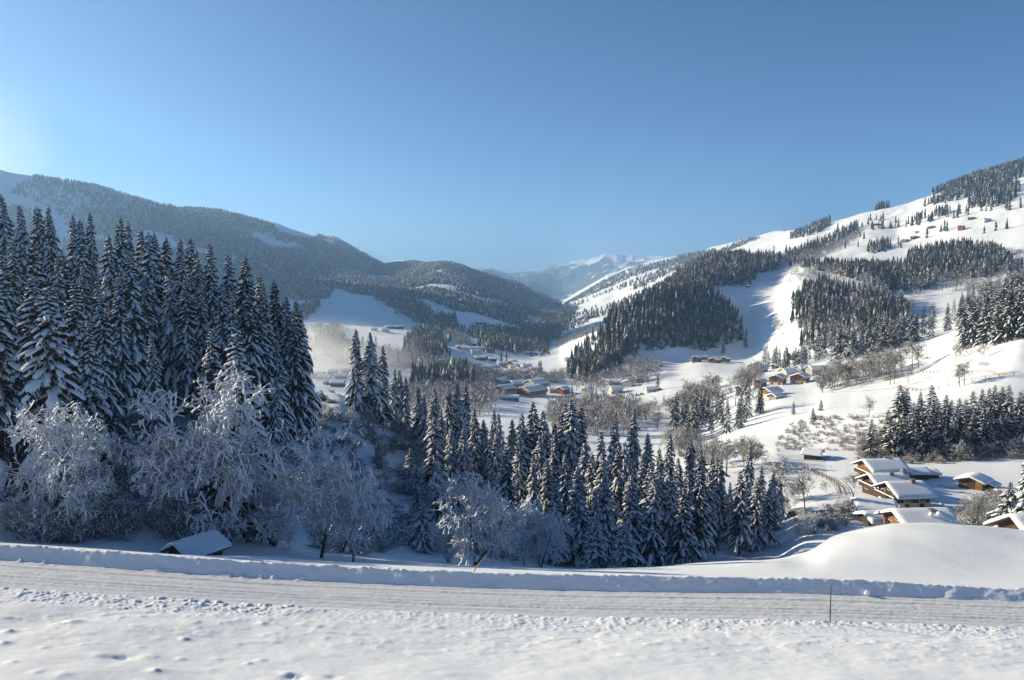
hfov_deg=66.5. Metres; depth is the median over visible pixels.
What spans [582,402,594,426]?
bare tree
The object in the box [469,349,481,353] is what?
farm building
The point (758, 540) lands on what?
spruce
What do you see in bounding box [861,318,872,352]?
spruce
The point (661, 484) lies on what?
spruce
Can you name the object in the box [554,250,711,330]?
strip wood
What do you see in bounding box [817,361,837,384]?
bare tree
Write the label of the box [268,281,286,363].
spruce
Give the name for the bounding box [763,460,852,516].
lane
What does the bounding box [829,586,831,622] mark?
snow pole
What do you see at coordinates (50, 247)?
spruce
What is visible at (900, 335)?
belt wood
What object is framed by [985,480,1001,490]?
shed
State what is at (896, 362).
bare tree
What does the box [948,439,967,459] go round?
bare tree
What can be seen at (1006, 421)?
spruce
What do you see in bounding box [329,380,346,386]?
farm building
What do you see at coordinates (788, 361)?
spruce
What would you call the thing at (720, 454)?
bare tree
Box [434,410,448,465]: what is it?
spruce
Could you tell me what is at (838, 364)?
bare tree
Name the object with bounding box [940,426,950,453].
spruce
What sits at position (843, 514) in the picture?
brushwood
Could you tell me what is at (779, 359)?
spruce
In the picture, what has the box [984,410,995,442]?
spruce
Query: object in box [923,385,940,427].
spruce
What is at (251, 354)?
spruce
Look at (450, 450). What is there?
spruce
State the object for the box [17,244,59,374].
spruce
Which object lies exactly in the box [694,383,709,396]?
bare tree
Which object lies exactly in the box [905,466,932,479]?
barn
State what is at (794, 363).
spruce
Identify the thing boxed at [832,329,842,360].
spruce
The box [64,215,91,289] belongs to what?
spruce
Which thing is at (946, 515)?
farmhouse
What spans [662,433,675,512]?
spruce
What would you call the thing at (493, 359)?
farm building
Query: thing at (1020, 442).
bare tree
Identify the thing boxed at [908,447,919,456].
bare tree
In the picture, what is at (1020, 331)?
spruce
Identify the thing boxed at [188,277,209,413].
spruce
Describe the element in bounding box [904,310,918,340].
spruce
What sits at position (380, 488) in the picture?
spruce
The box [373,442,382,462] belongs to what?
spruce
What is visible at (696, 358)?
chalet
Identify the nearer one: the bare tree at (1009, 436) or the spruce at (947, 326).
the bare tree at (1009, 436)
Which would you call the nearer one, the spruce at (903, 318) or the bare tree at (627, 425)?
the bare tree at (627, 425)
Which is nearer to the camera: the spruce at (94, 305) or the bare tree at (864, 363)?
the spruce at (94, 305)
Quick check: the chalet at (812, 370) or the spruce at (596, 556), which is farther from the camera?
the chalet at (812, 370)
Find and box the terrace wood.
[789,236,1013,293]
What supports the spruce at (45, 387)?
on the ground at (946, 561)
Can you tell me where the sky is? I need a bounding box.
[0,0,1023,272]
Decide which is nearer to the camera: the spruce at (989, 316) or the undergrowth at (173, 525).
the undergrowth at (173, 525)
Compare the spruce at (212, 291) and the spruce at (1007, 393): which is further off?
the spruce at (1007, 393)
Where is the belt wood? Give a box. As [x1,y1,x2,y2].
[761,269,1023,366]
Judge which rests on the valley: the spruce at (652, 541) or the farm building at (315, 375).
the farm building at (315, 375)
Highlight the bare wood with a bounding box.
[305,229,1023,432]
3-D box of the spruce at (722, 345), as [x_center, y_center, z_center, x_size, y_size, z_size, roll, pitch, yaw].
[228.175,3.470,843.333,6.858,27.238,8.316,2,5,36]
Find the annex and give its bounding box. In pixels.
[853,510,883,525]
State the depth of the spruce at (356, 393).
186.66 m
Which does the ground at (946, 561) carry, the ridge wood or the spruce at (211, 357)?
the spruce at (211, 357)
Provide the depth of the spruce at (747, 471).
166.23 m
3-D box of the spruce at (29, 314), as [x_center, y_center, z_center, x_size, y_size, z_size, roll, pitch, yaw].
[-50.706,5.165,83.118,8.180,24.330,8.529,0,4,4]
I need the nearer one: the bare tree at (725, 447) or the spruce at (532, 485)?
the spruce at (532, 485)
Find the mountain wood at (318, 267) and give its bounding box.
[3,173,563,329]
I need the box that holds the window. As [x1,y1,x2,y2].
[904,503,909,507]
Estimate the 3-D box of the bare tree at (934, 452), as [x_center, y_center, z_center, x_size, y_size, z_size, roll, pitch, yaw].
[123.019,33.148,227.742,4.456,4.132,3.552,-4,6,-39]
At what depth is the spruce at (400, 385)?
203.12 m
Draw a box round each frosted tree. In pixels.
[0,400,131,525]
[0,493,54,536]
[110,366,296,540]
[232,467,317,550]
[246,419,388,557]
[321,443,396,561]
[421,520,470,562]
[428,467,542,565]
[494,499,556,564]
[508,497,575,566]
[765,492,798,511]
[781,477,807,500]
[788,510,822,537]
[823,514,843,526]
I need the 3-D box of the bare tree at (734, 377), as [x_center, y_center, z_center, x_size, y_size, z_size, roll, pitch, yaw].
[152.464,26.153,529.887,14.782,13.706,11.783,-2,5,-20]
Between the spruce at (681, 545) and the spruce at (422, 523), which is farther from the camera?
the spruce at (681, 545)
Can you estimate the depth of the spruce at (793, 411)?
348.68 m
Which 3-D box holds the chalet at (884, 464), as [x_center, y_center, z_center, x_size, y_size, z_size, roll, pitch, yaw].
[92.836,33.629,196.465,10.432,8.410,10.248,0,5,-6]
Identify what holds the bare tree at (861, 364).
on the valley
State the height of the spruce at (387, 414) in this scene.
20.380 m
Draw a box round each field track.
[827,373,947,392]
[945,369,1020,378]
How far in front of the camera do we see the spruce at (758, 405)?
378.69 m
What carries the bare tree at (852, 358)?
on the valley
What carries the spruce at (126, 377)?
on the ground at (946, 561)
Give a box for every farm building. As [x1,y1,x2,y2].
[311,372,325,378]
[317,374,332,379]
[322,378,336,384]
[327,369,338,374]
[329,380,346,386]
[333,373,347,378]
[340,368,350,373]
[369,327,377,330]
[379,328,389,331]
[461,346,470,350]
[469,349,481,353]
[473,355,486,360]
[488,357,496,361]
[523,351,535,354]
[957,225,964,230]
[979,218,990,223]
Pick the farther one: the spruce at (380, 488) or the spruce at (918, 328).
the spruce at (918, 328)
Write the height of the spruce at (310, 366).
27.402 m
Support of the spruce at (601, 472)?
on the valley
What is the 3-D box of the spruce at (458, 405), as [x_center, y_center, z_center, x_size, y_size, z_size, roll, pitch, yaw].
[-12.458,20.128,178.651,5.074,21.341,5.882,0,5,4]
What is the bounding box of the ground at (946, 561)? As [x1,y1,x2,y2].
[0,388,1023,601]
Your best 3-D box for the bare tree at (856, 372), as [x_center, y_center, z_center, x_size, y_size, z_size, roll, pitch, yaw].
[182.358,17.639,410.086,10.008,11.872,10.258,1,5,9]
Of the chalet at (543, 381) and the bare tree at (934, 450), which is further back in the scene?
the chalet at (543, 381)
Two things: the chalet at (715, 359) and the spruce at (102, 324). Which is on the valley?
the chalet at (715, 359)
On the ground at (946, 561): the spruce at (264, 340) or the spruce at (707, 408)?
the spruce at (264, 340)
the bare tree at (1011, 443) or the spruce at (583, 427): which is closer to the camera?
the spruce at (583, 427)
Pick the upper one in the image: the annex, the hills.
the hills
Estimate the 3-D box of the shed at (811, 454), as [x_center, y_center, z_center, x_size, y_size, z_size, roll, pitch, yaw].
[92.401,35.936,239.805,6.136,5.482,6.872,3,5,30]
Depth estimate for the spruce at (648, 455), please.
160.34 m
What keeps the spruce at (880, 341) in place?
on the valley
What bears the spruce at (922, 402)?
on the valley
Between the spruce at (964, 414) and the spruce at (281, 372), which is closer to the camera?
the spruce at (281, 372)
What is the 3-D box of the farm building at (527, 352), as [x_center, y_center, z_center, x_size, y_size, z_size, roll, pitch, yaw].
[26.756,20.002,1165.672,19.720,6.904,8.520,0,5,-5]
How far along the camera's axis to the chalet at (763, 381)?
487.35 m
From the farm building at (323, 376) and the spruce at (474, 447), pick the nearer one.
the spruce at (474, 447)
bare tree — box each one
[545,406,560,429]
[546,405,563,425]
[549,414,560,431]
[575,409,594,432]
[576,397,595,416]
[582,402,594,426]
[585,395,601,415]
[588,413,609,440]
[600,409,622,435]
[601,400,616,426]
[603,405,625,423]
[615,397,628,411]
[615,409,629,429]
[618,414,628,434]
[623,419,630,435]
[624,404,639,420]
[627,406,644,419]
[639,399,655,423]
[645,396,664,420]
[646,405,664,427]
[657,396,671,417]
[657,430,682,458]
[660,423,682,442]
[663,423,696,456]
[665,392,673,407]
[673,427,687,454]
[677,438,688,451]
[681,389,695,404]
[683,433,702,449]
[683,439,701,455]
[684,422,706,444]
[692,435,716,469]
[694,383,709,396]
[699,434,726,462]
[701,372,717,384]
[701,435,725,462]
[702,377,711,387]
[708,385,728,401]
[709,445,729,464]
[712,444,733,461]
[714,440,741,469]
[716,437,743,472]
[726,369,744,384]
[730,366,753,385]
[731,376,749,389]
[734,436,767,464]
[736,435,764,461]
[740,439,770,465]
[743,368,757,390]
[747,359,767,370]
[749,365,766,377]
[750,364,764,378]
[759,452,806,496]
[791,463,818,508]
[810,365,844,388]
[812,368,834,389]
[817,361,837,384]
[817,378,827,392]
[819,478,830,490]
[825,354,848,384]
[826,367,841,389]
[839,363,861,382]
[840,372,855,388]
[841,470,857,487]
[844,353,858,365]
[847,359,863,375]
[851,362,867,383]
[857,396,876,411]
[858,356,875,376]
[858,357,875,381]
[859,434,882,443]
[861,348,879,375]
[861,361,889,382]
[866,352,880,366]
[866,358,881,380]
[871,346,883,360]
[873,428,880,441]
[875,356,885,376]
[877,346,901,378]
[881,363,897,379]
[884,345,896,365]
[887,355,905,377]
[892,343,912,373]
[900,337,930,370]
[902,366,914,381]
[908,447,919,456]
[911,343,933,367]
[913,435,928,452]
[926,449,941,457]
[927,446,943,455]
[933,440,945,454]
[942,439,958,454]
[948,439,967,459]
[951,339,968,359]
[951,494,977,513]
[952,363,968,386]
[955,359,978,384]
[960,433,976,445]
[960,496,986,516]
[961,502,984,522]
[963,444,974,454]
[972,495,988,508]
[974,438,999,456]
[976,342,990,357]
[977,501,994,511]
[983,497,1002,509]
[985,494,1001,510]
[991,436,1006,452]
[999,429,1018,445]
[1005,440,1018,449]
[1010,436,1023,452]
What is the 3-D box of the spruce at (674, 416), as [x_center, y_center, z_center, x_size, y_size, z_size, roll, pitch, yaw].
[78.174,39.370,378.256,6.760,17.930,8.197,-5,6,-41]
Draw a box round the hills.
[0,170,1023,369]
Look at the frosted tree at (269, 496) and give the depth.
73.97 m
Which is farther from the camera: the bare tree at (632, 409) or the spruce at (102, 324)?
the bare tree at (632, 409)
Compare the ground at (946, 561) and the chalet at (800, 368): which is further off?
the chalet at (800, 368)
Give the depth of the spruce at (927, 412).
235.55 m
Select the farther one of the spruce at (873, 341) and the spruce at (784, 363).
the spruce at (784, 363)
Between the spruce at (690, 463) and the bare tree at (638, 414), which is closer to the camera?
the spruce at (690, 463)
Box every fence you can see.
[807,467,841,492]
[877,363,959,376]
[897,373,1023,390]
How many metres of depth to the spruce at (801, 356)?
590.39 m
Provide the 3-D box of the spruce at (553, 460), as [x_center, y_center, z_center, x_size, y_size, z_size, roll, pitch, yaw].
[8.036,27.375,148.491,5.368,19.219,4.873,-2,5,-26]
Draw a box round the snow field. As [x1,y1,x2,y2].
[0,587,1023,679]
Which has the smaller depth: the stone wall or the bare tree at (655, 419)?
the stone wall
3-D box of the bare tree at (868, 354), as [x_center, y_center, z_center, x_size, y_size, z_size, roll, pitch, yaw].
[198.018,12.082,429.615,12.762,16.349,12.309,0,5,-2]
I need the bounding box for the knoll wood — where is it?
[565,248,781,380]
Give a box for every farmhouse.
[874,507,964,524]
[983,512,1023,529]
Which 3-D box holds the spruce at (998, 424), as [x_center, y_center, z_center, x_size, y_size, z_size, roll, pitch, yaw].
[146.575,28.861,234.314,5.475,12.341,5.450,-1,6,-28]
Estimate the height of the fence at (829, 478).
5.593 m
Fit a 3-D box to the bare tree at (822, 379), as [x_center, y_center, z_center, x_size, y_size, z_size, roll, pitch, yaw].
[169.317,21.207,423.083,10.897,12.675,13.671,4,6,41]
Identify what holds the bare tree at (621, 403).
on the valley
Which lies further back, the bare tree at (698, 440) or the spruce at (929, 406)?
the bare tree at (698, 440)
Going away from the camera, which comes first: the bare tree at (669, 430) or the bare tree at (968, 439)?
the bare tree at (968, 439)
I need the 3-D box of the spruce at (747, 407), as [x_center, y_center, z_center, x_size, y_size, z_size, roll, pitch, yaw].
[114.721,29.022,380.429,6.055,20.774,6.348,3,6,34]
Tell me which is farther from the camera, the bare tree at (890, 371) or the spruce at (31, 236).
the bare tree at (890, 371)
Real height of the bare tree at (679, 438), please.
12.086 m
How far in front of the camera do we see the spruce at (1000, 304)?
355.98 m
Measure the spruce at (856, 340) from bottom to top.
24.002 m
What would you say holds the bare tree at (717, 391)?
on the valley
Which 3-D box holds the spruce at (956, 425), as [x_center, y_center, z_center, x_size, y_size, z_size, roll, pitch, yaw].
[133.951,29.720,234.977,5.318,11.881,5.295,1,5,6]
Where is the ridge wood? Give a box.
[642,229,790,270]
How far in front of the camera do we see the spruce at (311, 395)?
144.88 m
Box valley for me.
[305,290,1023,554]
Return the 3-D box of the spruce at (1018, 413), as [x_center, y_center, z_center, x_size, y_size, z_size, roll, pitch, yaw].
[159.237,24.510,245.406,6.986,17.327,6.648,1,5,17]
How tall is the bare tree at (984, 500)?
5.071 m
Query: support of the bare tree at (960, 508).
on the valley
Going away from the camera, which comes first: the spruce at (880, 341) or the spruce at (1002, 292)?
the spruce at (1002, 292)
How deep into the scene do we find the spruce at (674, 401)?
415.56 m
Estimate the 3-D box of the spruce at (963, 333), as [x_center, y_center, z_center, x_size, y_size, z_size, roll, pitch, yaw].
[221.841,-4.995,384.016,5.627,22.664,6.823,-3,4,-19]
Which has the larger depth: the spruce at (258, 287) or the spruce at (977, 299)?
the spruce at (977, 299)
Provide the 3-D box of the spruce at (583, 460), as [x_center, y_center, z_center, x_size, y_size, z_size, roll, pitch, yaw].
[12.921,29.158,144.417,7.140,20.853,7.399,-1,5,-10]
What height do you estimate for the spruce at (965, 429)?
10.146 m
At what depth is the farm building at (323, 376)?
721.97 m
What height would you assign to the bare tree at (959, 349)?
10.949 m
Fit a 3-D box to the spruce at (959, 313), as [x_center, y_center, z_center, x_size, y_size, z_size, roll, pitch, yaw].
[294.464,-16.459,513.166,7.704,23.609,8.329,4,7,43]
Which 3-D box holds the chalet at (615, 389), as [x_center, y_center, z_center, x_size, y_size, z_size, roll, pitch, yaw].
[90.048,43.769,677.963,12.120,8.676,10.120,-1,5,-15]
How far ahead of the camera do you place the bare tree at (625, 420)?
397.48 m
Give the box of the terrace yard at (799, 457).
[761,454,828,460]
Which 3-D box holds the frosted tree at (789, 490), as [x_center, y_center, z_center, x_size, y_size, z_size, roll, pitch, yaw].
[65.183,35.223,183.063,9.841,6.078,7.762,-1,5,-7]
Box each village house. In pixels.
[495,377,510,383]
[496,361,506,367]
[507,360,518,365]
[507,365,518,368]
[513,362,524,366]
[520,363,532,368]
[530,366,539,370]
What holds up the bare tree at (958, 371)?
on the valley
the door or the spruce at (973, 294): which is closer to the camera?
the door
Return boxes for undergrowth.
[0,395,279,543]
[268,403,704,563]
[314,389,384,439]
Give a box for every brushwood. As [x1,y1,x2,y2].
[677,413,885,464]
[791,437,1023,534]
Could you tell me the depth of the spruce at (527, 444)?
167.74 m
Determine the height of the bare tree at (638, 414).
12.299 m
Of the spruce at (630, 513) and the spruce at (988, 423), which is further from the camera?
the spruce at (988, 423)
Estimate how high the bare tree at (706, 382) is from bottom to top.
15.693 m
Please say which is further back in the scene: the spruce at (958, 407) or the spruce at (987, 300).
the spruce at (987, 300)
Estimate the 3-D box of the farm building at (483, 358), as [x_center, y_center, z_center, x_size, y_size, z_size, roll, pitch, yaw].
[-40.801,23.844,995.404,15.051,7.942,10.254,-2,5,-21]
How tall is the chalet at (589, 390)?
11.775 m
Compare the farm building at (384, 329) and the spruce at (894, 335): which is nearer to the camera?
the spruce at (894, 335)
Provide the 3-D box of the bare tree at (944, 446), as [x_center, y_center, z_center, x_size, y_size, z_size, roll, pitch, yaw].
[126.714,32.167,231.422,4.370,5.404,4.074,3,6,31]
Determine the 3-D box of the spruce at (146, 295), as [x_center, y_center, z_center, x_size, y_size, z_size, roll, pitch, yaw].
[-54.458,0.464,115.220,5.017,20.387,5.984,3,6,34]
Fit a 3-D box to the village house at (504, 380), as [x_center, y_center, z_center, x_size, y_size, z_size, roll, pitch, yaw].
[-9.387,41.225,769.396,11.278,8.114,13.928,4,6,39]
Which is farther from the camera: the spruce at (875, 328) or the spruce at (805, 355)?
the spruce at (805, 355)
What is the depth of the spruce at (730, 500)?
152.66 m
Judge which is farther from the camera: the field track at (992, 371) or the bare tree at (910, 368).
the bare tree at (910, 368)
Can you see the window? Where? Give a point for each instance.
(906, 505)
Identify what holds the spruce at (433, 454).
on the valley
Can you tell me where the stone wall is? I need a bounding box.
[788,511,831,515]
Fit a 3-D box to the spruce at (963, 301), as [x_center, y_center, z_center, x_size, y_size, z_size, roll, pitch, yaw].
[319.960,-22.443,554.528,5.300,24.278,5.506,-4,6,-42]
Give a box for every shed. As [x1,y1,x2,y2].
[800,447,824,459]
[928,468,942,477]
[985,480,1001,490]
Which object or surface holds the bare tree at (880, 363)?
on the valley
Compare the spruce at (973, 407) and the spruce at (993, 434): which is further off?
the spruce at (973, 407)
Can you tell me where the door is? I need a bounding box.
[966,480,974,489]
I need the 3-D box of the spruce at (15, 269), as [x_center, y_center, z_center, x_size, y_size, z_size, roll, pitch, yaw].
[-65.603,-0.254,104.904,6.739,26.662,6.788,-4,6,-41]
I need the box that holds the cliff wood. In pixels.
[789,272,909,350]
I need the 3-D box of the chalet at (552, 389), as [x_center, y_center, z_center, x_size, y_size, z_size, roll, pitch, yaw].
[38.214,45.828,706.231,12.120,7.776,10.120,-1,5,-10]
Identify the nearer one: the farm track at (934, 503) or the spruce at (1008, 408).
the farm track at (934, 503)
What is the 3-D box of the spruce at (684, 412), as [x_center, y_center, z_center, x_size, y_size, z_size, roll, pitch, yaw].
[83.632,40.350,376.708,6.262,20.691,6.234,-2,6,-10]
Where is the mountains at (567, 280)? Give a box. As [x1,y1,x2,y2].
[476,253,671,297]
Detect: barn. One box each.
[850,497,898,510]
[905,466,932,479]
[953,472,994,490]
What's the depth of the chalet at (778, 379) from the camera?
475.27 m
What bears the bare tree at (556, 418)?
on the valley
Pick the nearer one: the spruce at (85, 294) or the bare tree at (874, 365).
the spruce at (85, 294)
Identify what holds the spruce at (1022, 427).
on the valley
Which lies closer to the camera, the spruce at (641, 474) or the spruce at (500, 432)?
the spruce at (641, 474)
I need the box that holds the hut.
[158,530,231,554]
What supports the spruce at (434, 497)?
on the ground at (946, 561)
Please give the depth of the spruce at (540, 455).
153.84 m
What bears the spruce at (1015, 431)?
on the valley
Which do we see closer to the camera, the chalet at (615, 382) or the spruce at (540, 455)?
the spruce at (540, 455)
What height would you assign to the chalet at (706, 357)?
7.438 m
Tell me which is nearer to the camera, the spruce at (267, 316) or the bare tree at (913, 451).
the spruce at (267, 316)
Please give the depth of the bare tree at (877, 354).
422.13 m
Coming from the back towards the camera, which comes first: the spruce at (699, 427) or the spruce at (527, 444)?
the spruce at (699, 427)
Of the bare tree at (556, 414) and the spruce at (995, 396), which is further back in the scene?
the bare tree at (556, 414)
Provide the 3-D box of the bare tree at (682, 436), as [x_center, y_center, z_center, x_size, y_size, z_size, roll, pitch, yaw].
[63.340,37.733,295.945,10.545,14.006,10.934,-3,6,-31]
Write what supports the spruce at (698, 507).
on the ground at (946, 561)
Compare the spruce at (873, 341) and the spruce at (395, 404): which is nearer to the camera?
the spruce at (395, 404)
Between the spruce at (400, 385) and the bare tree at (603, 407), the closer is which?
the spruce at (400, 385)
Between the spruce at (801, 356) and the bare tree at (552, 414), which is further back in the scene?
the spruce at (801, 356)
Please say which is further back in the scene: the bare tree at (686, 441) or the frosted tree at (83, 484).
the bare tree at (686, 441)
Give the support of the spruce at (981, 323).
on the valley
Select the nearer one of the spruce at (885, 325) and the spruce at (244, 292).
the spruce at (244, 292)
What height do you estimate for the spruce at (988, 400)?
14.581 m
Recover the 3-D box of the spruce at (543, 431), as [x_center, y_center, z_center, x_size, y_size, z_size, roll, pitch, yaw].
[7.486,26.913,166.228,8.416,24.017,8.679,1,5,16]
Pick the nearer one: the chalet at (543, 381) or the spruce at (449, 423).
the spruce at (449, 423)
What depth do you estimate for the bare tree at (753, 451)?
227.87 m
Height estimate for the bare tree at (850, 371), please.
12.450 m
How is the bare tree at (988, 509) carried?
on the valley
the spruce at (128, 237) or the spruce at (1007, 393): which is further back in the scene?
the spruce at (1007, 393)
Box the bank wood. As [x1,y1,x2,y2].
[880,399,1002,457]
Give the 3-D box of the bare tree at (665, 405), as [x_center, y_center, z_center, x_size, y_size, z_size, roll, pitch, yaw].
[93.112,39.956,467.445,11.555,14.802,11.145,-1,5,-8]
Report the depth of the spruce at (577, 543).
119.92 m
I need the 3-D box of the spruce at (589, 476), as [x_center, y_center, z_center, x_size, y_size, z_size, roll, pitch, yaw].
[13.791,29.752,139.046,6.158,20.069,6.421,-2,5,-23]
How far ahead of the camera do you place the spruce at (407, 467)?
152.14 m
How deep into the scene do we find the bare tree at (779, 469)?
174.69 m
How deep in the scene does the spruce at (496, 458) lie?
147.64 m
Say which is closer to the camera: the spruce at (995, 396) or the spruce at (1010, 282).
the spruce at (995, 396)
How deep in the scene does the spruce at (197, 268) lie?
128.92 m
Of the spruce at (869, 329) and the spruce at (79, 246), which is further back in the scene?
the spruce at (869, 329)
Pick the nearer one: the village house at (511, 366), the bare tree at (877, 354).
the bare tree at (877, 354)
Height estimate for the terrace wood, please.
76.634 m
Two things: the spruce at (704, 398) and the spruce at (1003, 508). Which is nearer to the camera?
the spruce at (1003, 508)
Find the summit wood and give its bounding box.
[766,157,1023,279]
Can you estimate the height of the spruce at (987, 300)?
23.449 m
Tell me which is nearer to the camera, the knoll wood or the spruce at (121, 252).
the spruce at (121, 252)
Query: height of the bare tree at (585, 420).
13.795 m
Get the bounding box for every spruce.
[0,194,26,311]
[0,253,25,417]
[0,290,35,500]
[2,284,101,518]
[4,274,54,448]
[5,238,27,387]
[13,205,38,300]
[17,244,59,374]
[29,206,43,270]
[30,207,52,288]
[41,204,69,293]
[51,257,68,340]
[56,252,83,324]
[62,282,117,471]
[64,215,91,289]
[69,220,94,315]
[75,319,114,490]
[77,263,93,337]
[84,213,101,300]
[91,235,123,383]
[91,275,116,425]
[92,289,131,440]
[108,272,141,419]
[113,216,131,336]
[119,250,165,403]
[120,220,140,333]
[133,232,165,386]
[134,230,145,302]
[135,275,166,401]
[143,330,169,434]
[148,232,164,347]
[155,283,177,374]
[157,269,189,411]
[160,237,173,286]
[167,275,204,416]
[172,239,194,352]
[179,238,196,293]
[185,240,198,314]
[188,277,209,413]
[190,249,212,334]
[192,327,225,500]
[198,331,281,544]
[202,244,220,302]
[204,252,220,367]
[215,282,229,381]
[219,254,242,358]
[223,291,243,415]
[234,256,268,400]
[240,295,271,434]
[244,264,254,302]
[253,275,274,377]
[254,302,287,438]
[261,284,276,373]
[265,377,287,460]
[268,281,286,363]
[272,340,297,442]
[275,297,312,443]
[285,320,312,441]
[288,299,322,423]
[298,308,321,434]
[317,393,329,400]
[344,329,365,412]
[360,332,389,430]
[372,484,393,524]
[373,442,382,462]
[377,346,394,424]
[388,369,401,427]
[390,370,403,420]
[396,377,413,430]
[397,448,415,491]
[407,499,436,554]
[409,386,421,440]
[409,466,423,517]
[417,396,429,442]
[420,416,447,493]
[421,387,442,457]
[427,464,448,530]
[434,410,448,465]
[442,426,457,486]
[443,392,458,454]
[445,471,476,539]
[451,426,474,494]
[452,382,466,466]
[461,382,471,444]
[467,407,484,484]
[477,419,489,480]
[479,470,512,560]
[483,411,496,484]
[483,431,508,503]
[492,413,509,476]
[497,449,519,546]
[505,419,516,477]
[509,413,533,496]
[511,433,538,507]
[524,451,542,540]
[526,402,540,469]
[529,410,559,490]
[531,436,546,512]
[539,459,553,520]
[540,477,570,565]
[548,435,561,506]
[549,423,557,449]
[554,402,570,485]
[557,397,586,490]
[558,454,572,545]
[562,468,587,563]
[562,471,589,566]
[573,443,588,513]
[577,406,591,464]
[580,490,610,568]
[584,452,596,521]
[584,518,611,568]
[589,453,619,542]
[594,431,608,476]
[597,475,618,564]
[606,417,622,495]
[609,445,624,529]
[611,522,642,567]
[612,442,637,526]
[613,473,648,565]
[626,410,641,499]
[635,453,646,538]
[638,462,666,552]
[639,478,667,566]
[642,433,655,488]
[653,448,669,536]
[655,374,659,390]
[660,471,681,562]
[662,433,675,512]
[664,487,701,565]
[666,403,680,432]
[669,392,680,422]
[671,397,678,427]
[673,458,687,525]
[679,399,688,428]
[679,403,687,432]
[680,474,695,557]
[683,408,689,440]
[683,437,696,499]
[688,402,699,438]
[689,400,701,436]
[689,470,716,561]
[691,449,707,526]
[695,399,701,428]
[698,395,708,427]
[700,471,720,550]
[701,393,706,417]
[703,396,711,423]
[707,402,714,433]
[708,449,715,487]
[711,459,731,542]
[713,392,720,422]
[717,391,724,425]
[719,400,733,433]
[720,332,726,353]
[722,470,753,556]
[722,482,736,540]
[733,398,744,428]
[734,393,747,423]
[737,445,755,522]
[740,477,768,552]
[741,378,753,418]
[743,328,747,347]
[753,381,763,412]
[754,384,765,413]
[756,398,761,413]
[756,465,766,520]
[759,487,779,546]
[766,471,783,529]
[772,477,788,520]
[777,348,781,367]
[780,349,786,368]
[784,348,790,367]
[790,402,795,414]
[792,347,798,366]
[797,343,805,364]
[802,345,807,364]
[808,408,816,424]
[817,400,824,410]
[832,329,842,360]
[841,325,851,360]
[846,326,857,357]
[851,327,858,354]
[857,329,865,354]
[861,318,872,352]
[863,419,878,457]
[867,326,877,353]
[872,325,878,350]
[875,325,884,352]
[876,410,895,447]
[882,315,889,345]
[882,416,896,454]
[884,320,891,347]
[888,320,898,346]
[889,385,909,439]
[891,388,914,428]
[891,419,903,456]
[901,315,906,340]
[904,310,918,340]
[906,312,924,341]
[906,415,920,450]
[908,402,922,436]
[910,313,920,341]
[913,428,927,456]
[916,392,927,425]
[919,305,927,335]
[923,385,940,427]
[923,409,933,451]
[926,420,937,451]
[930,397,945,436]
[935,416,948,447]
[939,395,953,431]
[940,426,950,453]
[942,303,953,331]
[944,400,961,433]
[950,419,963,451]
[954,398,962,436]
[955,297,963,330]
[955,308,966,349]
[957,400,973,439]
[958,293,964,322]
[958,422,970,450]
[960,301,980,348]
[960,314,967,348]
[962,391,980,430]
[965,287,975,314]
[965,416,979,446]
[966,302,971,334]
[972,303,989,346]
[973,297,981,329]
[974,421,987,453]
[976,389,988,424]
[980,284,987,312]
[980,304,993,345]
[983,295,989,318]
[983,388,991,415]
[984,287,994,303]
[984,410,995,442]
[985,481,1016,526]
[986,430,998,452]
[987,306,1003,346]
[988,385,1001,418]
[990,290,1005,331]
[990,298,1005,338]
[990,416,1008,449]
[995,386,1005,420]
[997,295,1015,341]
[997,385,1017,423]
[1000,396,1018,433]
[1000,413,1014,445]
[1001,277,1006,300]
[1006,275,1013,293]
[1006,286,1014,307]
[1006,416,1022,448]
[1008,293,1018,337]
[1010,391,1023,433]
[1012,295,1023,337]
[1012,462,1023,512]
[1014,289,1023,319]
[1015,420,1023,445]
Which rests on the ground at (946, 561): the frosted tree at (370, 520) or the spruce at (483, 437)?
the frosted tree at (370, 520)
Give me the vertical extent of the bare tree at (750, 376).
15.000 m
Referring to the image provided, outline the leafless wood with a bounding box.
[582,241,1011,355]
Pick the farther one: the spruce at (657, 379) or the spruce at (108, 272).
the spruce at (657, 379)
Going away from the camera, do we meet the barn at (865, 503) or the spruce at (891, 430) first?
the barn at (865, 503)
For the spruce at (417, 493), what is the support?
on the ground at (946, 561)
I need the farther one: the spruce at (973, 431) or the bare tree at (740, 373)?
the bare tree at (740, 373)
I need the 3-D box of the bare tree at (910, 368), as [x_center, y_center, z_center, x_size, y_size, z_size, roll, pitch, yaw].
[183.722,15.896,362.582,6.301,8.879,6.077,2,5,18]
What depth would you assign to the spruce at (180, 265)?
124.94 m
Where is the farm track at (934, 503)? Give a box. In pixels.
[929,484,976,520]
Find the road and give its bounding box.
[0,560,1023,626]
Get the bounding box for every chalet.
[494,384,516,393]
[501,394,519,401]
[507,379,524,387]
[515,384,547,396]
[522,378,550,385]
[547,386,559,392]
[555,385,570,394]
[580,386,594,397]
[607,379,622,385]
[607,385,624,393]
[620,379,634,386]
[633,375,648,383]
[643,386,658,392]
[691,355,702,362]
[702,355,709,360]
[709,357,721,362]
[720,356,731,362]
[734,385,745,396]
[752,378,768,388]
[762,386,784,398]
[766,392,786,399]
[767,373,787,385]
[771,363,781,368]
[777,368,798,375]
[788,371,811,383]
[793,365,807,372]
[804,365,830,375]
[851,456,912,480]
[855,471,908,496]
[871,478,937,507]
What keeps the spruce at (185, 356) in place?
on the ground at (946, 561)
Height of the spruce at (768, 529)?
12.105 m

